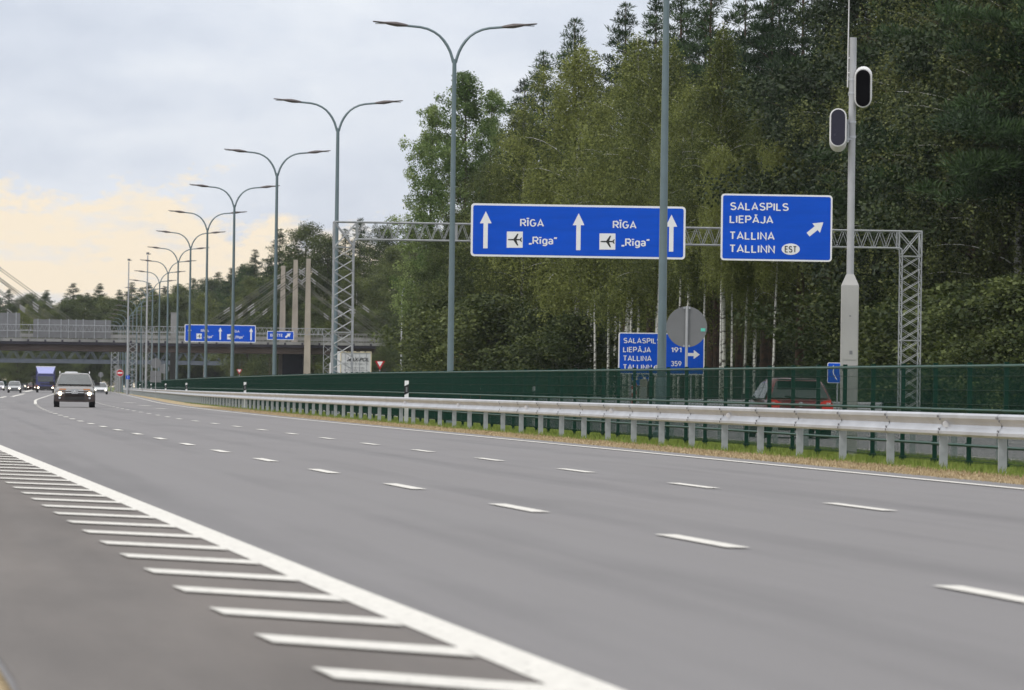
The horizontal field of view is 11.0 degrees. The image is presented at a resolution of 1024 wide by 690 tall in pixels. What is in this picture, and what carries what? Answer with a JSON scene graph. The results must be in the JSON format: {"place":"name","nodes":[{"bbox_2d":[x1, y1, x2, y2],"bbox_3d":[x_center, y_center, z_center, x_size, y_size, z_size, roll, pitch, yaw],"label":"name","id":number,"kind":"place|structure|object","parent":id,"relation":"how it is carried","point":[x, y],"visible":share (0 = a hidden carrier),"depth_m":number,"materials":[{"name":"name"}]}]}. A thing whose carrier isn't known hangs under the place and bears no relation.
{"place":"outdoors","nodes":[
{"label":"outdoors","id":0,"kind":"place"},
{"bbox_2d":[0,0,853,393],"label":"sky","id":1,"kind":"structure","parent":0,"point":[110,110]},
{"bbox_2d":[0,388,1023,689],"bbox_3d":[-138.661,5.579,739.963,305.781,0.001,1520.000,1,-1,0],"label":"road","id":2,"kind":"structure","parent":0,"point":[588,570],"depth_m":35.37,"materials":[{"name":"grey asphalt"}]},
{"bbox_2d":[0,337,37,383],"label":"broadleaf tree","id":3,"kind":"object","parent":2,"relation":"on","point":[17,368],"visible":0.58,"depth_m":972.45,"materials":[{"name":"green plant"}]},
{"bbox_2d":[34,366,56,392],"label":"lorry","id":4,"kind":"object","parent":2,"relation":"on","point":[44,376],"visible":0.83,"depth_m":694.00,"materials":[{"name":"blue paint"}]},
{"bbox_2d":[49,371,99,407],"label":"passenger car","id":5,"kind":"object","parent":2,"relation":"on","point":[74,387],"visible":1,"depth_m":236.28,"materials":[{"name":"silver paint"}]},
{"bbox_2d":[0,351,278,391],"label":"truss bridge","id":6,"kind":"structure","parent":2,"relation":"on","point":[65,360],"depth_m":904.99,"materials":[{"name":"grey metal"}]},
{"bbox_2d":[0,451,544,689],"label":"painted island road","id":7,"kind":"structure","parent":2,"relation":"on","point":[81,608],"depth_m":21.73,"materials":[{"name":"grey asphalt"}]},
{"bbox_2d":[0,390,1023,689],"bbox_3d":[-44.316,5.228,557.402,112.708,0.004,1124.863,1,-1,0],"label":"road markings","id":8,"kind":"object","parent":2,"relation":"on","point":[546,672],"visible":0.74,"depth_m":24.46,"materials":[{"name":"paint"}]},
{"bbox_2d":[108,390,1023,477],"bbox_3d":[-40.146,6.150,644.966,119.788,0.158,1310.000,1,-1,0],"label":"median ground","id":9,"kind":"structure","parent":0,"point":[446,426],"depth_m":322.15,"materials":[{"name":"green plant"}]},
{"bbox_2d":[0,324,330,395],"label":"sign gantry","id":10,"kind":"object","parent":9,"relation":"on","point":[324,368],"visible":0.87,"depth_m":555.01,"materials":[{"name":"grey metal"}]},
{"bbox_2d":[33,319,110,338],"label":"gantry sign","id":11,"kind":"object","parent":10,"relation":"attached to","point":[51,333],"visible":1,"depth_m":555.89,"materials":[{"name":"grey metal"}]},
{"bbox_2d":[184,324,255,342],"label":"direction sign","id":12,"kind":"object","parent":10,"relation":"attached to","point":[242,333],"visible":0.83,"depth_m":553.63,"materials":[{"name":"blue metal"}]},
{"bbox_2d":[168,210,246,376],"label":"street lamp","id":13,"kind":"object","parent":9,"relation":"on","point":[206,326],"visible":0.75,"depth_m":337.99,"materials":[{"name":"metal"}]},
{"bbox_2d":[189,184,279,405],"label":"street lamp","id":14,"kind":"object","parent":9,"relation":"on","point":[232,307],"visible":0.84,"depth_m":293.98,"materials":[{"name":"metal"}]},
{"bbox_2d":[225,149,330,408],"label":"street lamp","id":15,"kind":"object","parent":9,"relation":"on","point":[274,361],"visible":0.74,"depth_m":249.98,"materials":[{"name":"metal"}]},
{"bbox_2d":[274,98,402,414],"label":"street lamp","id":16,"kind":"object","parent":9,"relation":"on","point":[337,206],"visible":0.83,"depth_m":205.99,"materials":[{"name":"metal"}]},
{"bbox_2d":[373,21,536,423],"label":"street lamp","id":17,"kind":"object","parent":9,"relation":"on","point":[450,356],"visible":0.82,"depth_m":161.99,"materials":[{"name":"metal"}]},
{"bbox_2d":[123,388,1023,473],"bbox_3d":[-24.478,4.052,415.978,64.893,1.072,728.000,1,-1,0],"label":"guardrail","id":18,"kind":"object","parent":9,"relation":"on","point":[1002,428],"visible":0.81,"depth_m":96.21,"materials":[{"name":"silver metal"}]},
{"bbox_2d":[137,362,1023,468],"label":"fence","id":19,"kind":"object","parent":9,"relation":"on","point":[453,384],"visible":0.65,"depth_m":104.42,"materials":[{"name":"green metal"}]},
{"bbox_2d":[331,221,922,414],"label":"sign gantry","id":20,"kind":"object","parent":9,"relation":"on","point":[897,247],"visible":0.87,"depth_m":200.03,"materials":[{"name":"grey metal"}]},
{"bbox_2d":[471,203,685,258],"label":"direction sign","id":21,"kind":"object","parent":20,"relation":"attached to","point":[562,231],"visible":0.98,"depth_m":199.22,"materials":[{"name":"blue metal"}]},
{"bbox_2d":[720,194,832,261],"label":"direction sign","id":22,"kind":"object","parent":20,"relation":"attached to","point":[767,227],"visible":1,"depth_m":199.94,"materials":[{"name":"blue metal"}]},
{"bbox_2d":[655,0,668,438],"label":"street lamp","id":23,"kind":"object","parent":9,"relation":"on","point":[662,319],"visible":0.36,"depth_m":117.97,"materials":[{"name":"metal"}]},
{"bbox_2d":[666,306,706,366],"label":"round sign","id":24,"kind":"object","parent":9,"relation":"on","point":[686,327],"visible":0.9,"depth_m":117.01,"materials":[{"name":"grey metal"}]},
{"bbox_2d":[840,0,858,454],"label":"camera pole","id":25,"kind":"object","parent":9,"relation":"on","point":[849,320],"visible":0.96,"depth_m":90.56,"materials":[{"name":"grey metal"}]},
{"bbox_2d":[829,108,852,151],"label":"traffic camera","id":26,"kind":"object","parent":25,"relation":"attached to","point":[839,138],"visible":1,"depth_m":90.37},
{"bbox_2d":[831,109,844,144],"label":"window","id":27,"kind":"structure","parent":26,"relation":"in","point":[837,116],"depth_m":90.37,"materials":[{"name":"grey glass"}]},
{"bbox_2d":[848,66,871,107],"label":"traffic camera","id":28,"kind":"object","parent":25,"relation":"attached to","point":[863,88],"visible":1,"depth_m":90.37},
{"bbox_2d":[856,70,869,105],"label":"window","id":29,"kind":"structure","parent":28,"relation":"in","point":[862,76],"depth_m":90.37,"materials":[{"name":"black glass"}]},
{"bbox_2d":[111,391,1023,484],"bbox_3d":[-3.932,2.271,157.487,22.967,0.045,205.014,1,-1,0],"label":"dry grass","id":30,"kind":"structure","parent":0,"point":[872,467],"depth_m":85.19,"materials":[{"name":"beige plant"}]},
{"bbox_2d":[123,391,1023,461],"bbox_3d":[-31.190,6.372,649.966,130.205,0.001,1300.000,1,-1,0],"label":"carriageway road","id":31,"kind":"structure","parent":0,"point":[812,442],"depth_m":131.52,"materials":[{"name":"grey asphalt"}]},
{"bbox_2d":[329,351,371,372],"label":"semi trailer","id":32,"kind":"object","parent":31,"relation":"on","point":[362,360],"visible":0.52,"depth_m":428.01,"materials":[{"name":"metal"}]},
{"bbox_2d":[413,335,458,389],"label":"shrub","id":33,"kind":"object","parent":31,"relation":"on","point":[437,364],"visible":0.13,"depth_m":349.19,"materials":[{"name":"green plant"}]},
{"bbox_2d":[742,378,832,437],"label":"passenger car","id":34,"kind":"object","parent":31,"relation":"on","point":[805,399],"visible":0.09,"depth_m":137.16,"materials":[{"name":"red paint"}]},
{"bbox_3d":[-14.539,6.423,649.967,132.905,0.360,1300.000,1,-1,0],"label":"right verge","id":35,"kind":"structure","parent":0,"visible":0},
{"bbox_2d":[121,297,196,379],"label":"broadleaf tree","id":36,"kind":"object","parent":35,"relation":"on","point":[163,311],"visible":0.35,"depth_m":991.50,"materials":[{"name":"green plant"}]},
{"bbox_2d":[178,291,226,376],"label":"birch tree","id":37,"kind":"object","parent":35,"relation":"on","point":[200,319],"visible":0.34,"depth_m":987.59,"materials":[{"name":"green plant"}]},
{"bbox_2d":[200,275,277,376],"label":"broadleaf tree","id":38,"kind":"object","parent":35,"relation":"on","point":[250,285],"visible":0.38,"depth_m":834.36,"materials":[{"name":"green plant"}]},
{"bbox_2d":[245,229,298,330],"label":"pine tree","id":39,"kind":"object","parent":35,"relation":"on","point":[280,236],"visible":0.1,"depth_m":800.28,"materials":[{"name":"green plant"}]},
{"bbox_2d":[239,261,328,374],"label":"broadleaf tree","id":40,"kind":"object","parent":35,"relation":"on","point":[267,325],"visible":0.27,"depth_m":758.71,"materials":[{"name":"green plant"}]},
{"bbox_2d":[248,220,347,363],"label":"broadleaf tree","id":41,"kind":"object","parent":35,"relation":"on","point":[302,233],"visible":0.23,"depth_m":768.64,"materials":[{"name":"green plant"}]},
{"bbox_2d":[287,296,339,373],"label":"broadleaf tree","id":42,"kind":"object","parent":35,"relation":"on","point":[316,317],"visible":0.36,"depth_m":744.86,"materials":[{"name":"green plant"}]},
{"bbox_2d":[266,232,370,372],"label":"broadleaf tree","id":43,"kind":"object","parent":35,"relation":"on","point":[325,254],"visible":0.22,"depth_m":763.85,"materials":[{"name":"green plant"}]},
{"bbox_2d":[310,305,355,373],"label":"broadleaf tree","id":44,"kind":"object","parent":35,"relation":"on","point":[319,364],"visible":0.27,"depth_m":739.04,"materials":[{"name":"green plant"}]},
{"bbox_2d":[319,253,381,342],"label":"birch tree","id":45,"kind":"object","parent":35,"relation":"on","point":[357,297],"visible":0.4,"depth_m":739.26,"materials":[{"name":"green plant"}]},
{"bbox_2d":[330,224,413,327],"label":"broadleaf tree","id":46,"kind":"object","parent":35,"relation":"on","point":[380,246],"visible":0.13,"depth_m":758.48,"materials":[{"name":"green plant"}]},
{"bbox_2d":[346,243,419,371],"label":"broadleaf tree","id":47,"kind":"object","parent":35,"relation":"on","point":[391,254],"visible":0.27,"depth_m":733.59,"materials":[{"name":"green plant"}]},
{"bbox_2d":[370,295,408,371],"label":"broadleaf tree","id":48,"kind":"object","parent":35,"relation":"on","point":[383,354],"visible":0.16,"depth_m":690.07,"materials":[{"name":"green plant"}]},
{"bbox_2d":[366,303,468,391],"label":"shrub","id":49,"kind":"object","parent":35,"relation":"on","point":[435,321],"visible":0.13,"depth_m":351.77,"materials":[{"name":"green plant"}]},
{"bbox_2d":[381,103,466,337],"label":"aspen tree","id":50,"kind":"object","parent":35,"relation":"on","point":[431,114],"visible":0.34,"depth_m":401.72,"materials":[{"name":"green plant"}]},
{"bbox_2d":[393,293,464,371],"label":"shrub","id":51,"kind":"object","parent":35,"relation":"on","point":[440,305],"visible":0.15,"depth_m":363.97,"materials":[{"name":"green plant"}]},
{"bbox_2d":[399,206,484,334],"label":"broadleaf tree","id":52,"kind":"object","parent":35,"relation":"on","point":[432,270],"visible":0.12,"depth_m":383.60,"materials":[{"name":"green plant"}]},
{"bbox_2d":[408,70,512,297],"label":"aspen tree","id":53,"kind":"object","parent":35,"relation":"on","point":[465,167],"visible":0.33,"depth_m":395.77,"materials":[{"name":"green plant"}]},
{"bbox_2d":[410,159,539,360],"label":"broadleaf tree","id":54,"kind":"object","parent":35,"relation":"on","point":[461,283],"visible":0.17,"depth_m":365.42,"materials":[{"name":"green plant"}]},
{"bbox_2d":[468,88,508,299],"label":"aspen tree","id":55,"kind":"object","parent":35,"relation":"on","point":[491,94],"visible":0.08,"depth_m":408.27,"materials":[{"name":"green plant"}]},
{"bbox_2d":[429,289,557,398],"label":"shrub","id":56,"kind":"object","parent":35,"relation":"on","point":[481,314],"visible":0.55,"depth_m":333.00,"materials":[{"name":"green plant"}]},
{"bbox_2d":[455,104,574,319],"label":"birch tree","id":57,"kind":"object","parent":35,"relation":"on","point":[498,190],"visible":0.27,"depth_m":344.12,"materials":[{"name":"green plant"}]},
{"bbox_2d":[470,300,604,394],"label":"shrub","id":58,"kind":"object","parent":35,"relation":"on","point":[533,327],"visible":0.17,"depth_m":329.18,"materials":[{"name":"green plant"}]},
{"bbox_2d":[502,50,582,282],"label":"pine tree","id":59,"kind":"object","parent":35,"relation":"on","point":[544,64],"visible":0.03,"depth_m":371.49,"materials":[{"name":"green plant"}]},
{"bbox_2d":[521,17,606,313],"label":"pine tree","id":60,"kind":"object","parent":35,"relation":"on","point":[572,37],"visible":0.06,"depth_m":349.50,"materials":[{"name":"green plant"}]},
{"bbox_2d":[504,311,633,397],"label":"shrub","id":61,"kind":"object","parent":35,"relation":"on","point":[567,332],"visible":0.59,"depth_m":317.03,"materials":[{"name":"green plant"}]},
{"bbox_2d":[477,37,669,367],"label":"birch tree","id":62,"kind":"object","parent":35,"relation":"on","point":[582,88],"visible":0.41,"depth_m":321.72,"materials":[{"name":"green plant"}]},
{"bbox_2d":[570,135,627,394],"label":"birch tree","id":63,"kind":"object","parent":35,"relation":"on","point":[608,333],"visible":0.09,"depth_m":307.93,"materials":[{"name":"green plant"}]},
{"bbox_2d":[563,1,647,387],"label":"pine tree","id":64,"kind":"object","parent":35,"relation":"on","point":[619,33],"visible":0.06,"depth_m":334.31,"materials":[{"name":"green plant"}]},
{"bbox_2d":[542,31,703,397],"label":"birch tree","id":65,"kind":"object","parent":35,"relation":"on","point":[591,279],"visible":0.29,"depth_m":306.06,"materials":[{"name":"green plant"}]},
{"bbox_2d":[597,129,657,381],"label":"birch tree","id":66,"kind":"object","parent":35,"relation":"on","point":[627,166],"visible":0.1,"depth_m":301.84,"materials":[{"name":"green plant"}]},
{"bbox_2d":[608,0,692,395],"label":"pine tree","id":67,"kind":"object","parent":35,"relation":"on","point":[655,6],"visible":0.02,"depth_m":329.80,"materials":[{"name":"green plant"}]},
{"bbox_2d":[582,33,719,397],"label":"birch tree","id":68,"kind":"object","parent":35,"relation":"on","point":[656,95],"visible":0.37,"depth_m":296.09,"materials":[{"name":"green plant"}]},
{"bbox_2d":[619,149,684,377],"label":"birch tree","id":69,"kind":"object","parent":35,"relation":"on","point":[636,202],"visible":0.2,"depth_m":292.06,"materials":[{"name":"green plant"}]},
{"bbox_2d":[616,0,705,398],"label":"pine tree","id":70,"kind":"object","parent":35,"relation":"on","point":[686,30],"visible":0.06,"depth_m":317.69,"materials":[{"name":"green plant"}]},
{"bbox_2d":[618,332,704,402],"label":"direction sign","id":71,"kind":"object","parent":35,"relation":"on","point":[637,350],"visible":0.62,"depth_m":261.95,"materials":[{"name":"blue metal"}]},
{"bbox_2d":[639,130,702,398],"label":"birch tree","id":72,"kind":"object","parent":35,"relation":"on","point":[656,201],"visible":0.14,"depth_m":283.90,"materials":[{"name":"green plant"}]},
{"bbox_2d":[633,78,719,390],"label":"birch tree","id":73,"kind":"object","parent":35,"relation":"on","point":[677,121],"visible":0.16,"depth_m":289.56,"materials":[{"name":"green plant"}]},
{"bbox_2d":[667,151,731,398],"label":"birch tree","id":74,"kind":"object","parent":35,"relation":"on","point":[696,279],"visible":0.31,"depth_m":275.69,"materials":[{"name":"green plant"}]},
{"bbox_2d":[685,140,752,398],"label":"birch tree","id":75,"kind":"object","parent":35,"relation":"on","point":[715,260],"visible":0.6,"depth_m":267.77,"materials":[{"name":"green plant"}]},
{"bbox_2d":[650,21,788,399],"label":"birch tree","id":76,"kind":"object","parent":35,"relation":"on","point":[722,60],"visible":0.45,"depth_m":275.37,"materials":[{"name":"green plant"}]},
{"bbox_2d":[702,165,771,399],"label":"birch tree","id":77,"kind":"object","parent":35,"relation":"on","point":[744,286],"visible":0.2,"depth_m":275.92,"materials":[{"name":"green plant"}]},
{"bbox_2d":[717,100,791,393],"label":"birch tree","id":78,"kind":"object","parent":35,"relation":"on","point":[762,301],"visible":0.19,"depth_m":284.85,"materials":[{"name":"green plant"}]},
{"bbox_2d":[744,138,808,377],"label":"birch tree","id":79,"kind":"object","parent":35,"relation":"on","point":[778,158],"visible":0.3,"depth_m":267.94,"materials":[{"name":"green plant"}]},
{"bbox_2d":[888,338,1012,412],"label":"shrub","id":80,"kind":"object","parent":35,"relation":"on","point":[904,359],"visible":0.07,"depth_m":225.72,"materials":[{"name":"green plant"}]},
{"label":"ground","id":81,"kind":"structure","parent":0,"visible":0},
{"bbox_2d":[0,259,393,374],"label":"road bridge","id":82,"kind":"structure","parent":81,"relation":"on","point":[296,353],"depth_m":700.01,"materials":[{"name":"grey concrete"}]},
{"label":"forest ground","id":83,"kind":"structure","parent":0,"visible":0},
{"bbox_2d":[682,1,719,398],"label":"pine tree","id":84,"kind":"object","parent":83,"relation":"on","point":[709,358],"visible":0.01,"depth_m":344.78,"materials":[{"name":"green plant"}]},
{"bbox_2d":[660,0,757,398],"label":"pine tree","id":85,"kind":"object","parent":83,"relation":"on","point":[697,47],"visible":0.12,"depth_m":312.03,"materials":[{"name":"green plant"}]},
{"bbox_2d":[722,0,767,399],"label":"pine tree","id":86,"kind":"object","parent":83,"relation":"on","point":[745,7],"visible":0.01,"depth_m":329.78,"materials":[{"name":"green plant"}]},
{"bbox_2d":[713,0,818,384],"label":"pine tree","id":87,"kind":"object","parent":83,"relation":"on","point":[763,28],"visible":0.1,"depth_m":295.82,"materials":[{"name":"green plant"}]},
{"bbox_2d":[726,333,805,399],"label":"shrub","id":88,"kind":"object","parent":83,"relation":"on","point":[778,352],"visible":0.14,"depth_m":374.95,"materials":[{"name":"green plant"}]},
{"bbox_2d":[743,0,829,375],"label":"pine tree","id":89,"kind":"object","parent":83,"relation":"on","point":[786,49],"visible":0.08,"depth_m":287.75,"materials":[{"name":"green plant"}]},
{"bbox_2d":[750,261,826,354],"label":"birch tree","id":90,"kind":"object","parent":83,"relation":"on","point":[792,308],"visible":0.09,"depth_m":300.07,"materials":[{"name":"green plant"}]},
{"bbox_2d":[691,0,909,325],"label":"broadleaf tree","id":91,"kind":"object","parent":83,"relation":"on","point":[825,96],"visible":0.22,"depth_m":261.44,"materials":[{"name":"green plant"}]},
{"bbox_2d":[767,0,848,369],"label":"pine tree","id":92,"kind":"object","parent":83,"relation":"on","point":[794,58],"visible":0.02,"depth_m":281.64,"materials":[{"name":"green plant"}]},
{"bbox_2d":[728,271,896,401],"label":"shrub","id":93,"kind":"object","parent":83,"relation":"on","point":[823,308],"visible":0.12,"depth_m":250.06,"materials":[{"name":"green plant"}]},
{"bbox_2d":[791,308,840,401],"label":"shrub","id":94,"kind":"object","parent":83,"relation":"on","point":[828,342],"visible":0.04,"depth_m":254.99,"materials":[{"name":"green plant"}]},
{"bbox_2d":[769,0,936,342],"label":"birch tree","id":95,"kind":"object","parent":83,"relation":"on","point":[801,113],"visible":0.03,"depth_m":258.50,"materials":[{"name":"green plant"}]},
{"bbox_2d":[806,0,935,262],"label":"pine tree","id":96,"kind":"object","parent":83,"relation":"on","point":[840,198],"visible":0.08,"depth_m":249.25,"materials":[{"name":"green plant"}]},
{"bbox_2d":[858,291,929,411],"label":"shrub","id":97,"kind":"object","parent":83,"relation":"on","point":[883,338],"visible":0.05,"depth_m":238.01,"materials":[{"name":"green plant"}]},
{"bbox_2d":[782,0,1014,332],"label":"broadleaf tree","id":98,"kind":"object","parent":83,"relation":"on","point":[842,62],"visible":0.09,"depth_m":245.20,"materials":[{"name":"green plant"}]},
{"bbox_2d":[839,266,991,411],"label":"shrub","id":99,"kind":"object","parent":83,"relation":"on","point":[887,320],"visible":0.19,"depth_m":231.34,"materials":[{"name":"green plant"}]},
{"bbox_2d":[824,0,1013,350],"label":"birch tree","id":100,"kind":"object","parent":83,"relation":"on","point":[885,72],"visible":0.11,"depth_m":240.93,"materials":[{"name":"green plant"}]},
{"bbox_2d":[834,0,1023,306],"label":"broadleaf tree","id":101,"kind":"object","parent":83,"relation":"on","point":[886,223],"visible":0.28,"depth_m":231.89,"materials":[{"name":"green plant"}]},
{"bbox_2d":[855,0,1016,270],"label":"pine tree","id":102,"kind":"object","parent":83,"relation":"on","point":[895,144],"visible":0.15,"depth_m":237.52,"materials":[{"name":"green plant"}]},
{"bbox_2d":[873,0,1023,414],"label":"birch tree","id":103,"kind":"object","parent":83,"relation":"on","point":[1018,229],"visible":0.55,"depth_m":228.35,"materials":[{"name":"green plant"}]},
{"bbox_2d":[892,277,1018,414],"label":"shrub","id":104,"kind":"object","parent":83,"relation":"on","point":[968,287],"visible":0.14,"depth_m":224.48,"materials":[{"name":"green plant"}]},
{"bbox_2d":[902,272,1023,414],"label":"shrub","id":105,"kind":"object","parent":83,"relation":"on","point":[1007,288],"visible":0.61,"depth_m":217.48,"materials":[{"name":"green plant"}]},
{"bbox_2d":[905,0,1023,214],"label":"pine tree","id":106,"kind":"object","parent":83,"relation":"on","point":[1000,167],"visible":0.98,"depth_m":225.37,"materials":[{"name":"green plant"}]},
{"bbox_2d":[930,326,1023,414],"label":"shrub","id":107,"kind":"object","parent":83,"relation":"on","point":[998,339],"visible":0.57,"depth_m":215.45,"materials":[{"name":"green plant"}]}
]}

